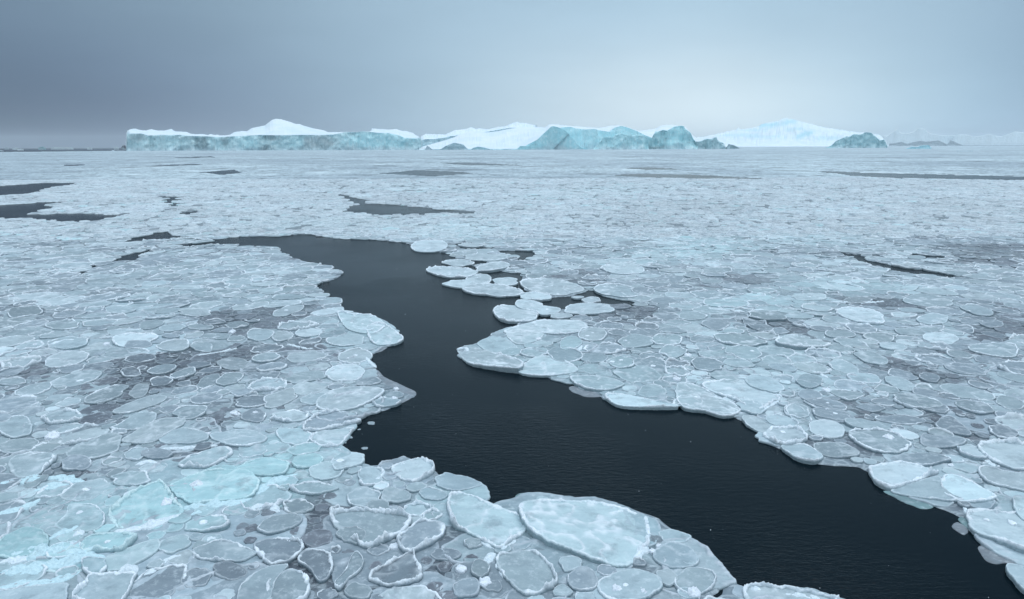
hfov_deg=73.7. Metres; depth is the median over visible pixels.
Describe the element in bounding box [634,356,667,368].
pancake floe
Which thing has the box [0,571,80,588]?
ice ridge
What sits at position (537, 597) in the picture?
pancake floe
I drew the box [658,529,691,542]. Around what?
pancake floe
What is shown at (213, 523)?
pancake floe
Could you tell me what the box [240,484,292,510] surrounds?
pancake floe
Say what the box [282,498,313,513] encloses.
pancake floe
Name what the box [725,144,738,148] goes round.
iceberg
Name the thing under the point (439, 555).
pancake floe
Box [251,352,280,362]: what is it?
pancake floe
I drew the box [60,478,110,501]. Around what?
pancake floe
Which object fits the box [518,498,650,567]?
pancake floe
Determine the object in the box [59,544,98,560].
ice ridge
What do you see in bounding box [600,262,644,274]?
pancake floe
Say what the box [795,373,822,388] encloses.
pancake floe
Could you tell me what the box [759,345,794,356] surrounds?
pancake floe
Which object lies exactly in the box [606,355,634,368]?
pancake floe
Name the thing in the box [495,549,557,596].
pancake floe
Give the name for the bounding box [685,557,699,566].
pancake floe
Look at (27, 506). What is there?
ice ridge
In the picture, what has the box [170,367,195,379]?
pancake floe
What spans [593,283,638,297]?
pancake floe
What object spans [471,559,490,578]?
pancake floe
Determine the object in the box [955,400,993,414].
pancake floe
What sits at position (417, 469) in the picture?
pancake floe
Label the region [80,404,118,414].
pancake floe
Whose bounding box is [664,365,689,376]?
pancake floe
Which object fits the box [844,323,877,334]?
pancake floe
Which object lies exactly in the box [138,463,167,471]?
pancake floe
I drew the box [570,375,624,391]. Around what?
pancake floe
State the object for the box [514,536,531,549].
pancake floe
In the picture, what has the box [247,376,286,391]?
pancake floe
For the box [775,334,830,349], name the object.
pancake floe
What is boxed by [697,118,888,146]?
iceberg
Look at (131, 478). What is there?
pancake floe
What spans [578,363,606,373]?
pancake floe
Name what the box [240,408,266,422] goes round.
pancake floe
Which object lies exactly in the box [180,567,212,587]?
pancake floe
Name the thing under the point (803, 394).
pancake floe
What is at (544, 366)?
pancake floe
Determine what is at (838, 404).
pancake floe
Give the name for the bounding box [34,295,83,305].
pancake floe
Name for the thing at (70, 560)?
ice ridge
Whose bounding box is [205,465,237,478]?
pancake floe
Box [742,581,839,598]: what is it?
pancake floe
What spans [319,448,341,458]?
pancake floe
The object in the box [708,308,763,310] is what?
ice ridge
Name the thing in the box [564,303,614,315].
pancake floe
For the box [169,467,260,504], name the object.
pancake floe
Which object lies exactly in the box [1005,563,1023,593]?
pancake floe
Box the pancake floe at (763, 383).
[744,374,784,393]
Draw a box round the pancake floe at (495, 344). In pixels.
[477,336,516,354]
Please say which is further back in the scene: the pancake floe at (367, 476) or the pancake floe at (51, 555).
the pancake floe at (367, 476)
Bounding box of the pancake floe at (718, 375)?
[708,370,739,382]
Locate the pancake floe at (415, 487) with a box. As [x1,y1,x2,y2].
[406,482,427,492]
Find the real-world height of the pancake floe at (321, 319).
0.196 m
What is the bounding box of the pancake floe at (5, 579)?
[0,560,47,590]
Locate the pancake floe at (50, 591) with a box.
[0,582,69,598]
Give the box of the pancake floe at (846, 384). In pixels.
[834,379,873,391]
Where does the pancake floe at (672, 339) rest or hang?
on the sea
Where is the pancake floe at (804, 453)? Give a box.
[780,443,823,464]
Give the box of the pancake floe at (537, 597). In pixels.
[527,595,544,598]
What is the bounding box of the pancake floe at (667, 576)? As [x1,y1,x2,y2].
[656,568,677,587]
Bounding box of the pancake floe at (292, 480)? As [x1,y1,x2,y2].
[280,476,298,484]
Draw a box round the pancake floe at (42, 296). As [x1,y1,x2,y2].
[8,292,63,301]
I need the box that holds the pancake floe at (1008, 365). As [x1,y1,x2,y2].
[996,359,1023,375]
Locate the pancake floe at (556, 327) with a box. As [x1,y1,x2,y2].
[503,319,587,335]
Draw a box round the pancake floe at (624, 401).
[604,392,678,409]
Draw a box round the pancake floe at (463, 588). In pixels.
[452,577,480,598]
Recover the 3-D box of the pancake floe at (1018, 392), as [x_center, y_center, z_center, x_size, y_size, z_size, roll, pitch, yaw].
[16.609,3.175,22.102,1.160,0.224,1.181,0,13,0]
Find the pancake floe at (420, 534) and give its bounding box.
[396,517,445,553]
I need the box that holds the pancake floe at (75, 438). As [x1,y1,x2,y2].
[57,422,109,445]
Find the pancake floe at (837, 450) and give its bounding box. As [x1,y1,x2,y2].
[813,442,859,458]
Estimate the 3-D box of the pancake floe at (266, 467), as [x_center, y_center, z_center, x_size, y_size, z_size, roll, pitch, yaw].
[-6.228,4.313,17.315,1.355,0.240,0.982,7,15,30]
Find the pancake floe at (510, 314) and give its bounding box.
[493,304,539,323]
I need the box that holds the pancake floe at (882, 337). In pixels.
[862,332,894,341]
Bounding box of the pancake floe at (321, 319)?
[299,315,330,323]
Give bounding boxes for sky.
[0,0,1023,147]
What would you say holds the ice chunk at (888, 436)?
on the sea ice at (602, 164)
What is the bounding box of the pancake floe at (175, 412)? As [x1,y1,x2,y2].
[172,405,207,416]
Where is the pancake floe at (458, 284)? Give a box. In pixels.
[442,279,475,288]
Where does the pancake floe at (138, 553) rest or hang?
on the sea
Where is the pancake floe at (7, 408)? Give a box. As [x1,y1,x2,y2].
[0,395,38,413]
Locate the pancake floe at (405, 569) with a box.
[368,547,422,587]
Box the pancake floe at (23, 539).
[0,526,49,558]
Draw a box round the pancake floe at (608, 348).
[583,341,626,354]
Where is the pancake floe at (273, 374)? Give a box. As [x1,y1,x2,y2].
[247,371,280,380]
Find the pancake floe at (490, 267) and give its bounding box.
[475,261,510,272]
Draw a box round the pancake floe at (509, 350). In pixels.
[498,347,523,355]
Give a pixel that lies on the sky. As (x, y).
(74, 73)
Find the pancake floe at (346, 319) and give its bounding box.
[337,310,384,333]
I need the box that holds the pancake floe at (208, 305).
[188,301,222,309]
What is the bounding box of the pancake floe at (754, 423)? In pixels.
[741,415,770,432]
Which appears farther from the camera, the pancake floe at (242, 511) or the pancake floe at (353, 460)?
the pancake floe at (353, 460)
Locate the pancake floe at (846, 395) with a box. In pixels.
[830,389,864,401]
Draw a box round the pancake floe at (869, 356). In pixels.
[853,350,887,364]
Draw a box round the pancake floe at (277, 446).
[265,442,290,453]
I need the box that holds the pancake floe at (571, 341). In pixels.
[560,336,582,349]
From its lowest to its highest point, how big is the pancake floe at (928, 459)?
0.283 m
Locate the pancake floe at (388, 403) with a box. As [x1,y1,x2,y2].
[372,396,400,407]
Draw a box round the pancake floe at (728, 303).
[703,297,749,307]
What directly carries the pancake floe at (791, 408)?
on the sea
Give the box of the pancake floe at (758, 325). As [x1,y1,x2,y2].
[742,318,773,331]
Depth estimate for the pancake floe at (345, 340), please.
28.60 m
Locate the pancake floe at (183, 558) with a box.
[168,549,194,564]
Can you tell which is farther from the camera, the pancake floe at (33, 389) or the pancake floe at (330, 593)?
the pancake floe at (33, 389)
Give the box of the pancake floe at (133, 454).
[124,447,148,460]
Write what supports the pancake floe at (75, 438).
on the sea
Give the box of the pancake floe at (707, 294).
[690,290,733,298]
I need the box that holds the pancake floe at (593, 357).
[581,352,607,363]
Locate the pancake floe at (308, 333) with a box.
[295,328,322,337]
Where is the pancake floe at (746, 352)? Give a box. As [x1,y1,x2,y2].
[724,345,761,359]
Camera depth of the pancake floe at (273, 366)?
25.15 m
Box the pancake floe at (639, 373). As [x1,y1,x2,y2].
[613,365,661,382]
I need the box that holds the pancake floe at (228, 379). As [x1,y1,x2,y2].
[216,372,243,386]
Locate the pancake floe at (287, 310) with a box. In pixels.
[272,305,303,316]
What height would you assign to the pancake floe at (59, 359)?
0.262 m
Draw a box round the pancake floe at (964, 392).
[939,383,995,399]
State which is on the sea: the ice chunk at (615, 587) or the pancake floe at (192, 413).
the pancake floe at (192, 413)
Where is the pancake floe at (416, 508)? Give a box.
[403,499,431,516]
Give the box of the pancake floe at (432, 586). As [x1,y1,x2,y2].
[426,581,442,591]
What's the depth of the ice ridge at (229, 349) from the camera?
27.21 m
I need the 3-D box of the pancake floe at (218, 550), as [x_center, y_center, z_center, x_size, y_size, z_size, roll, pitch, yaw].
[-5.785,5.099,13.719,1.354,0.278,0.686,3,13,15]
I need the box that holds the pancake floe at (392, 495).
[380,486,411,504]
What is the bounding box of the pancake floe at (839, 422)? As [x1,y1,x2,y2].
[815,408,854,423]
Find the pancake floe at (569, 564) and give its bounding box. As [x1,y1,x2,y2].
[558,555,582,572]
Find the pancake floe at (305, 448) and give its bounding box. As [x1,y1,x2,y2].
[286,442,321,455]
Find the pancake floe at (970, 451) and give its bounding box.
[956,444,987,460]
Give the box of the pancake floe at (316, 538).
[301,529,332,547]
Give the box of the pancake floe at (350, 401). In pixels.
[315,386,384,410]
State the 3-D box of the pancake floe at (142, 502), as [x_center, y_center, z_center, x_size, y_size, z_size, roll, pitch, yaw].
[-8.356,4.696,15.435,1.371,0.328,1.916,-11,17,-41]
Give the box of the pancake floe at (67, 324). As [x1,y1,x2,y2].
[45,318,78,329]
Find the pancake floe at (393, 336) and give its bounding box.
[367,321,403,345]
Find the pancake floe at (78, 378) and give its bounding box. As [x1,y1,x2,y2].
[51,370,102,388]
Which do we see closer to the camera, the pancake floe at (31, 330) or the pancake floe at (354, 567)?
the pancake floe at (354, 567)
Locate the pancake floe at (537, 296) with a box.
[520,291,551,301]
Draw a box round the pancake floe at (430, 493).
[418,486,447,500]
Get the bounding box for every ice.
[0,146,1023,598]
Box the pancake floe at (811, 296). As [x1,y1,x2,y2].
[791,293,826,300]
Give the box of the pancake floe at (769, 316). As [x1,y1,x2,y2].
[749,311,786,321]
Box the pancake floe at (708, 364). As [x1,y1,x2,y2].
[691,357,723,372]
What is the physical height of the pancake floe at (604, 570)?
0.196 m
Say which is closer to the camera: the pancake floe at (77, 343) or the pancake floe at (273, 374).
the pancake floe at (273, 374)
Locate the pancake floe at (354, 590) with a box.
[344,582,372,598]
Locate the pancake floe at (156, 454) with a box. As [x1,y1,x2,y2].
[141,448,172,459]
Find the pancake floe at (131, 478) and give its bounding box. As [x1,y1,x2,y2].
[110,470,150,486]
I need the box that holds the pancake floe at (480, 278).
[465,273,491,283]
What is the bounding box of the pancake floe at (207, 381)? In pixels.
[197,374,219,388]
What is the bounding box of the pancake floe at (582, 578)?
[567,566,597,591]
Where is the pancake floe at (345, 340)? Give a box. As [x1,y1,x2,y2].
[325,334,363,346]
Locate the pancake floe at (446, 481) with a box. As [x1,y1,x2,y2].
[434,472,481,490]
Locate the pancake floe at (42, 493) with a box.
[34,480,72,498]
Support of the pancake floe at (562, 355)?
on the sea
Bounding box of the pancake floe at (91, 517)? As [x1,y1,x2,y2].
[54,503,105,532]
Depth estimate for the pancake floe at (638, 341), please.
28.25 m
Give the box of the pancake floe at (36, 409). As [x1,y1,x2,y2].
[11,406,44,416]
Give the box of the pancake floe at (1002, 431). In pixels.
[988,425,1018,438]
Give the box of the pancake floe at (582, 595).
[575,592,596,598]
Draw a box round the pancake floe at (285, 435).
[275,427,311,445]
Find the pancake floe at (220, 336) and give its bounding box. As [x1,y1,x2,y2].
[199,333,231,339]
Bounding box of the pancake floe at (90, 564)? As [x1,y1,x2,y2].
[81,556,107,575]
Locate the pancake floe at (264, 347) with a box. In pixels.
[250,343,283,352]
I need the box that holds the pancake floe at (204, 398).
[190,392,222,404]
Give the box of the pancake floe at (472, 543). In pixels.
[464,538,481,549]
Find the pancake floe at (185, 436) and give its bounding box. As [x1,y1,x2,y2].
[158,427,208,444]
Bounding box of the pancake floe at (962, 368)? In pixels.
[943,362,986,375]
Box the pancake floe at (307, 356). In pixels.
[286,350,328,362]
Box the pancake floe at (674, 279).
[649,275,687,282]
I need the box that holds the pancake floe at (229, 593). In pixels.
[213,588,235,598]
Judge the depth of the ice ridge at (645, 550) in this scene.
13.67 m
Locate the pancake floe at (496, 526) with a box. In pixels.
[447,491,525,548]
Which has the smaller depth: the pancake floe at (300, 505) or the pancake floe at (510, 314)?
the pancake floe at (300, 505)
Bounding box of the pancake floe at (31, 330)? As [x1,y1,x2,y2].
[4,326,45,335]
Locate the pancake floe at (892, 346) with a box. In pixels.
[879,342,906,350]
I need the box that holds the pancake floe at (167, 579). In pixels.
[129,563,187,598]
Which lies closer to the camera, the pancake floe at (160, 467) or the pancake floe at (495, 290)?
the pancake floe at (160, 467)
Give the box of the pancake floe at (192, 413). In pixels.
[177,408,205,419]
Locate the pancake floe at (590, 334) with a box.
[578,327,606,341]
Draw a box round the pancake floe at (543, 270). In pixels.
[527,267,561,274]
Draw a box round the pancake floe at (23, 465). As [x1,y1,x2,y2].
[8,451,56,477]
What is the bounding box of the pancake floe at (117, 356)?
[101,348,148,358]
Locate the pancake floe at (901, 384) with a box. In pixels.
[884,376,914,391]
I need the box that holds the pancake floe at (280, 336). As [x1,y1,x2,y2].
[271,330,293,342]
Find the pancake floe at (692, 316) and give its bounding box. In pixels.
[678,311,707,320]
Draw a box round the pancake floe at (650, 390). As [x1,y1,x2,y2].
[637,384,666,396]
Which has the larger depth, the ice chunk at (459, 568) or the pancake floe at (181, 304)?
the pancake floe at (181, 304)
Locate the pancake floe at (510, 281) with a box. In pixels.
[492,277,517,286]
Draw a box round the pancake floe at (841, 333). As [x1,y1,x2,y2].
[825,328,855,337]
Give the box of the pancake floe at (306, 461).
[291,453,323,468]
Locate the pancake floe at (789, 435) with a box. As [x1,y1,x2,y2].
[762,425,807,444]
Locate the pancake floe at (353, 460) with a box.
[330,452,364,470]
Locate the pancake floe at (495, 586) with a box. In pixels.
[480,580,501,592]
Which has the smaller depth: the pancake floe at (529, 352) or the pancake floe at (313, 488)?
the pancake floe at (313, 488)
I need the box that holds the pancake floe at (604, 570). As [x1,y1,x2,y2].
[597,564,616,575]
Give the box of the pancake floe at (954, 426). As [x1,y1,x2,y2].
[935,415,971,436]
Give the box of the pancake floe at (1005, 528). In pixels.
[965,508,1023,553]
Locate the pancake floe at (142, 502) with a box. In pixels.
[108,479,183,527]
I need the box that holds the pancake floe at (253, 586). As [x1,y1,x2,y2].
[236,563,288,598]
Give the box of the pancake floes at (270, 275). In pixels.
[0,177,1023,598]
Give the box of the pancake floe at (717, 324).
[701,319,730,330]
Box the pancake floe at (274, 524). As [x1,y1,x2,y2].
[257,513,302,535]
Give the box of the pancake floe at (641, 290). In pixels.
[631,287,654,294]
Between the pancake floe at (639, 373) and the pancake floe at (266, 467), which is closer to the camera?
the pancake floe at (266, 467)
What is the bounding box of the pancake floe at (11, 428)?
[0,415,32,438]
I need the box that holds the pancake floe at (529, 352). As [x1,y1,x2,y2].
[520,347,547,357]
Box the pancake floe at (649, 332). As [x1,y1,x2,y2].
[628,328,660,336]
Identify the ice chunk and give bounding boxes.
[44,431,60,439]
[161,497,177,505]
[189,479,202,486]
[389,542,397,549]
[455,564,466,572]
[479,576,491,586]
[612,584,621,590]
[673,376,680,380]
[687,586,700,598]
[821,387,829,391]
[882,433,894,438]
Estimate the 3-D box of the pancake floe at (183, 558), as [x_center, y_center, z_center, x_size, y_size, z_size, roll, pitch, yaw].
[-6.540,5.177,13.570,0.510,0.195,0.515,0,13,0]
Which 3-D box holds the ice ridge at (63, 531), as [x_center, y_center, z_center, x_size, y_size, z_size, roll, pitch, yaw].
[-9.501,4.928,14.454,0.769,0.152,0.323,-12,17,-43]
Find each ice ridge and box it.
[0,474,84,483]
[0,498,40,514]
[0,555,26,564]
[0,564,41,575]
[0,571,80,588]
[11,543,74,560]
[19,553,104,574]
[34,482,68,491]
[49,525,77,539]
[51,339,88,344]
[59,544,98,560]
[70,529,84,543]
[114,513,180,531]
[118,564,138,571]
[135,459,156,465]
[144,554,180,574]
[161,444,217,449]
[170,237,212,239]
[183,498,251,509]
[190,509,207,515]
[198,348,236,355]
[251,503,279,512]
[255,474,296,494]
[287,344,311,348]
[366,357,376,367]
[481,540,515,548]
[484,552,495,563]
[634,545,648,557]
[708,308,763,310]
[751,586,819,598]
[765,400,778,408]
[831,301,883,303]
[977,449,995,465]
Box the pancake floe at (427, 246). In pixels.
[410,240,447,252]
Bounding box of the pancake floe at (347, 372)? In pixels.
[325,364,364,381]
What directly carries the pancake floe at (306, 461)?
on the sea
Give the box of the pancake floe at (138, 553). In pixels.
[105,538,160,571]
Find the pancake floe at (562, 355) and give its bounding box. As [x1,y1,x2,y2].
[547,347,582,361]
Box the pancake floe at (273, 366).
[256,362,287,371]
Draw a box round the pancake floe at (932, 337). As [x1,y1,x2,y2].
[922,332,958,343]
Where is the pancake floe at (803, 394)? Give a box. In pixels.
[797,389,822,399]
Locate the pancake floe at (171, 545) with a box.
[159,534,191,554]
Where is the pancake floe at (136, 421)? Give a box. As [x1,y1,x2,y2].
[110,411,156,430]
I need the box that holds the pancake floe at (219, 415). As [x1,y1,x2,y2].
[208,409,240,421]
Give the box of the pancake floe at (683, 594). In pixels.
[677,587,698,598]
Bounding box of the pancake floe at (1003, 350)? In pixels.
[967,342,1018,357]
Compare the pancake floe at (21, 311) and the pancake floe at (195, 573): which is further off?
the pancake floe at (21, 311)
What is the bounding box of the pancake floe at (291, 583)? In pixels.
[266,568,310,598]
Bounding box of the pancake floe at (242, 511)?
[222,502,251,515]
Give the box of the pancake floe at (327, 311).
[310,307,352,316]
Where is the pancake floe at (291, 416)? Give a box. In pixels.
[269,409,308,422]
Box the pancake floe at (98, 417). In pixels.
[78,412,112,423]
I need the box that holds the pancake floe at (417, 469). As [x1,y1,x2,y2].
[391,456,434,482]
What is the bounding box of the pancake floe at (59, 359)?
[44,350,90,367]
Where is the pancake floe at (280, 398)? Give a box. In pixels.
[263,388,297,408]
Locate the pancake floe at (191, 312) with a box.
[178,308,210,316]
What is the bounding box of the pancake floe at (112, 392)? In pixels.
[83,384,129,404]
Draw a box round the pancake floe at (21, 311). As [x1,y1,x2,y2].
[7,305,42,317]
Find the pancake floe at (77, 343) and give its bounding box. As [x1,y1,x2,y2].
[47,336,88,349]
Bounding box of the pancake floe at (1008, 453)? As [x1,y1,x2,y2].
[977,437,1023,471]
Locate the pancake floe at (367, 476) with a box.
[357,466,382,486]
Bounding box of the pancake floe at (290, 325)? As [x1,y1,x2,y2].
[277,320,318,330]
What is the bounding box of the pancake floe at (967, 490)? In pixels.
[941,474,996,502]
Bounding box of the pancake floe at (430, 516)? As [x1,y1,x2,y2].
[423,507,442,519]
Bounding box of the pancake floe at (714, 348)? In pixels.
[695,342,724,350]
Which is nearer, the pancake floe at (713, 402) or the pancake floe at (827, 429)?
the pancake floe at (827, 429)
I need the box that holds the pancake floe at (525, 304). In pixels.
[515,299,542,308]
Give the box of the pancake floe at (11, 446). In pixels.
[0,438,39,454]
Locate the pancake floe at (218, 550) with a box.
[192,538,255,562]
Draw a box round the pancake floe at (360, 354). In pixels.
[337,347,372,363]
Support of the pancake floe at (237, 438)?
on the sea
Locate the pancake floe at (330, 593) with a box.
[317,587,338,598]
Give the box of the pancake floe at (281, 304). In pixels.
[264,300,301,307]
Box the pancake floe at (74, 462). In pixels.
[62,454,91,471]
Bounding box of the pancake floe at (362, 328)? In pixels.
[351,319,374,329]
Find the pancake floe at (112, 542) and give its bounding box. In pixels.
[81,531,137,552]
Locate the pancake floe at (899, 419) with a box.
[874,414,925,424]
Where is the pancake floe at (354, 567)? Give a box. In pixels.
[334,551,363,591]
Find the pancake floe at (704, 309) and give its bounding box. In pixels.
[691,305,724,314]
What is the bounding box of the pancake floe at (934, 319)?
[916,313,948,324]
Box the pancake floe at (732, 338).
[713,332,767,346]
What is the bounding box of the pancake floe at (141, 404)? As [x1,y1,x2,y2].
[112,394,166,414]
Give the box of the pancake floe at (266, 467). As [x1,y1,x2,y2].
[238,457,289,476]
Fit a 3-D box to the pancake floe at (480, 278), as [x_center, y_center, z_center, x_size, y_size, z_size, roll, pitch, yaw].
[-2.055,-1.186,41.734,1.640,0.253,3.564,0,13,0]
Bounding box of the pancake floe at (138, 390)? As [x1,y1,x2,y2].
[128,383,149,398]
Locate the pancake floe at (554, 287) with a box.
[519,278,584,295]
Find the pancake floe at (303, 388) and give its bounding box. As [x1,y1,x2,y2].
[292,382,326,394]
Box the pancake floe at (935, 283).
[902,279,952,286]
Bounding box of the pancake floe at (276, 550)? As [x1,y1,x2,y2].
[254,536,304,565]
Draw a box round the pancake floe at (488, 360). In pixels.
[457,347,523,373]
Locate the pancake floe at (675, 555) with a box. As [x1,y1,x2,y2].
[652,542,698,568]
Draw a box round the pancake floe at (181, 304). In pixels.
[155,301,190,308]
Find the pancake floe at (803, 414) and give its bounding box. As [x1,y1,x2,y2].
[783,403,809,418]
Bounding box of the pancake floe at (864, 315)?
[835,306,884,324]
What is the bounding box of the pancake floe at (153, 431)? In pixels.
[121,417,185,445]
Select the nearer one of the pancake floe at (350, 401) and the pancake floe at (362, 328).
the pancake floe at (350, 401)
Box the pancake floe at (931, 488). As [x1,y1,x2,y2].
[890,476,963,502]
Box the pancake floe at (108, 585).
[72,571,137,598]
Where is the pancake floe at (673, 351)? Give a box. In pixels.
[658,344,687,358]
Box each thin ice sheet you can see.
[377,370,415,402]
[569,386,599,396]
[883,491,932,508]
[952,522,967,534]
[958,517,968,528]
[978,545,1014,563]
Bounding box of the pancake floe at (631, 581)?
[597,568,662,598]
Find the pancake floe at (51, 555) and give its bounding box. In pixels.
[45,541,80,559]
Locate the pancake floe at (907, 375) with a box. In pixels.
[887,368,918,380]
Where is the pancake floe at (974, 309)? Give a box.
[959,303,993,316]
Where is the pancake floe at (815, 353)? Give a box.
[804,346,841,358]
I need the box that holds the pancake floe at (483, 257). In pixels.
[465,253,507,261]
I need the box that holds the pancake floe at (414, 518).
[411,516,425,524]
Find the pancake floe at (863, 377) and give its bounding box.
[846,373,881,383]
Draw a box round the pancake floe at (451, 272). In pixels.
[426,265,477,278]
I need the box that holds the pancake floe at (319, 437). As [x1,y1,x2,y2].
[309,427,353,447]
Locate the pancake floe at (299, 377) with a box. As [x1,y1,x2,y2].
[283,370,325,383]
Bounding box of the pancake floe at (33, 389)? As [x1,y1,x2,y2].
[14,382,51,395]
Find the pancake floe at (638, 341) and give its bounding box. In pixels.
[617,334,653,348]
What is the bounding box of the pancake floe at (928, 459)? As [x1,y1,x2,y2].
[890,453,950,466]
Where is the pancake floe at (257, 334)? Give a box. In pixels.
[247,328,274,341]
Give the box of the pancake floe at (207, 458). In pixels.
[178,446,232,468]
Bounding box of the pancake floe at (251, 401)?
[235,395,265,408]
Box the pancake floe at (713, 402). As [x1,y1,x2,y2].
[673,393,740,418]
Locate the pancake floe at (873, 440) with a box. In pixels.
[848,426,911,453]
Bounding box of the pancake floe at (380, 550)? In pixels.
[366,544,389,556]
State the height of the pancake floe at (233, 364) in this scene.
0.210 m
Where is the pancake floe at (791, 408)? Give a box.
[785,404,811,420]
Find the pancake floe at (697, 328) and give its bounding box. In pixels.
[676,324,707,332]
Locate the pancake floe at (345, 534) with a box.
[336,526,365,545]
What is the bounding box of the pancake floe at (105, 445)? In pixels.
[65,432,122,459]
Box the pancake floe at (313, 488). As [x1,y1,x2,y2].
[290,481,338,495]
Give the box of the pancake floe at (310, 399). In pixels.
[300,392,327,405]
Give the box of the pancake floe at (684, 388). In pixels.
[675,382,737,412]
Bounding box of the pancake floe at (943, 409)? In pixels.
[917,401,949,413]
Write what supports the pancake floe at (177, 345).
on the sea
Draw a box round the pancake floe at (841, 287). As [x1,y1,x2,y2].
[817,283,864,290]
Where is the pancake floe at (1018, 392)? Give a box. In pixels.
[1003,388,1023,396]
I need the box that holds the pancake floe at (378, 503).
[367,499,389,508]
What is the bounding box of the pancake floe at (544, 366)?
[518,355,577,377]
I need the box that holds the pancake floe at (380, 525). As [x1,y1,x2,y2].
[329,506,411,548]
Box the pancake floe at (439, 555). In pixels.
[430,548,461,561]
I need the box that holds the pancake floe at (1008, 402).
[995,395,1023,409]
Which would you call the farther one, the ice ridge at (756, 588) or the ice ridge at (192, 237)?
the ice ridge at (192, 237)
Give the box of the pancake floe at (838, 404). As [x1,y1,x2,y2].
[803,398,846,410]
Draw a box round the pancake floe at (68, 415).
[40,407,82,424]
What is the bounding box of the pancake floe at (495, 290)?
[462,283,524,297]
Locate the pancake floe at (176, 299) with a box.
[155,295,200,303]
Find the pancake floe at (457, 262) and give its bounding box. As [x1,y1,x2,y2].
[441,259,474,266]
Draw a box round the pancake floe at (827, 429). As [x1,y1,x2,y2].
[808,419,845,439]
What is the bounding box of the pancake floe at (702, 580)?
[674,567,716,594]
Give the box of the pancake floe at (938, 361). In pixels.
[914,353,953,365]
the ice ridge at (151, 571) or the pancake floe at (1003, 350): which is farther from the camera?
the pancake floe at (1003, 350)
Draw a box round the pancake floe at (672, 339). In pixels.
[652,333,682,345]
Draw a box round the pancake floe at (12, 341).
[0,335,35,346]
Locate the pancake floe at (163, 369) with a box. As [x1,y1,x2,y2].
[147,364,176,374]
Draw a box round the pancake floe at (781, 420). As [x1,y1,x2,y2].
[765,413,798,425]
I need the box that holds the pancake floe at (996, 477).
[977,465,1023,491]
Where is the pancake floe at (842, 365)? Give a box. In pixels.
[828,359,858,373]
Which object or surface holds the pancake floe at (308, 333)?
on the sea
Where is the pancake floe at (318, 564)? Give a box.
[297,548,333,583]
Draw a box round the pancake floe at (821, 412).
[812,407,850,420]
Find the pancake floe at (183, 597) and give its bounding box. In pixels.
[174,596,191,598]
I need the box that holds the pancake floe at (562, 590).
[552,584,572,597]
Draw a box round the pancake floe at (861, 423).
[844,418,890,429]
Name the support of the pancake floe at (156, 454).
on the sea
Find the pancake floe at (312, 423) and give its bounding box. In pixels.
[302,408,361,431]
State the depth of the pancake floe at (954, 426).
19.61 m
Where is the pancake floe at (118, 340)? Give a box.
[111,332,158,346]
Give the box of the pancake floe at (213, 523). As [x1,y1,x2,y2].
[184,514,230,532]
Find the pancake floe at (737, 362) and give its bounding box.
[723,358,754,367]
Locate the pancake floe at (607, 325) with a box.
[593,320,623,329]
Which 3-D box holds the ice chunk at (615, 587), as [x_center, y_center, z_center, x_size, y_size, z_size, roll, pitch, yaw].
[1.929,5.295,12.524,0.205,0.124,0.203,0,13,0]
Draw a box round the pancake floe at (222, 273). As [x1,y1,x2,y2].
[204,269,245,277]
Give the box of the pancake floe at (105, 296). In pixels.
[83,291,130,300]
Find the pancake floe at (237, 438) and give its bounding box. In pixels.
[209,429,267,447]
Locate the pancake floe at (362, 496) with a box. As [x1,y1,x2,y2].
[347,486,380,507]
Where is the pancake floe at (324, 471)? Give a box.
[308,461,343,480]
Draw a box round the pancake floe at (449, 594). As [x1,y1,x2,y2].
[434,590,457,598]
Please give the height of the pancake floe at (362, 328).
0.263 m
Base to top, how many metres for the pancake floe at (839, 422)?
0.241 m
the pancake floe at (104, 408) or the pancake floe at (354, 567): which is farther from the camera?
the pancake floe at (104, 408)
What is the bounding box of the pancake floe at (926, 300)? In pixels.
[902,293,953,306]
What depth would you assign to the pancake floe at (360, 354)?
26.52 m
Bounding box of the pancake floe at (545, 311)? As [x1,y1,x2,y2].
[533,305,560,316]
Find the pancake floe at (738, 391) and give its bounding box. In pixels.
[701,378,780,407]
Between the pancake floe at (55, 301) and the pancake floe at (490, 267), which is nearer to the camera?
the pancake floe at (55, 301)
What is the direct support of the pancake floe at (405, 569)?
on the sea
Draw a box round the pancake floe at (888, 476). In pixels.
[867,460,938,490]
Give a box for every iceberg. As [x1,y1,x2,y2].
[51,147,72,149]
[125,119,420,150]
[419,124,698,149]
[421,122,536,146]
[439,143,467,149]
[470,147,491,149]
[516,126,586,149]
[594,133,648,148]
[650,126,697,148]
[696,137,724,148]
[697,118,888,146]
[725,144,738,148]
[826,132,886,147]
[882,128,954,143]
[889,140,964,145]
[906,145,930,148]
[953,131,1023,144]
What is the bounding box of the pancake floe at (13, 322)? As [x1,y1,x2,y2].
[0,317,36,327]
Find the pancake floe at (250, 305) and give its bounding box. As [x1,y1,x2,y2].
[232,301,268,310]
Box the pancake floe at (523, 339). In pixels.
[506,330,543,344]
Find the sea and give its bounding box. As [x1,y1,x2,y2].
[0,145,1023,598]
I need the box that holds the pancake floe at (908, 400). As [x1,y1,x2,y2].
[893,392,942,409]
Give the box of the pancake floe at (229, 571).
[213,561,247,580]
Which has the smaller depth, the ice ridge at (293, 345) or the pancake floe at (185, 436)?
the pancake floe at (185, 436)
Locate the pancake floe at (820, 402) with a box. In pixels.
[805,397,846,409]
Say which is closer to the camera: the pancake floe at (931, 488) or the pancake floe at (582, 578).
the pancake floe at (582, 578)
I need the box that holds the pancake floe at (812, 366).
[792,361,831,374]
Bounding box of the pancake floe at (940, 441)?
[919,433,966,448]
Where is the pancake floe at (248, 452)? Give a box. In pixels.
[239,446,266,457]
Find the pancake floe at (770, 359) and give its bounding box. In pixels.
[761,354,793,363]
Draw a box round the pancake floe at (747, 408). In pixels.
[736,400,765,415]
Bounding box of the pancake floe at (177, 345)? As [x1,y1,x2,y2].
[156,339,189,351]
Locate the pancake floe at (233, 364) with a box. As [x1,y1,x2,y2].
[217,357,251,370]

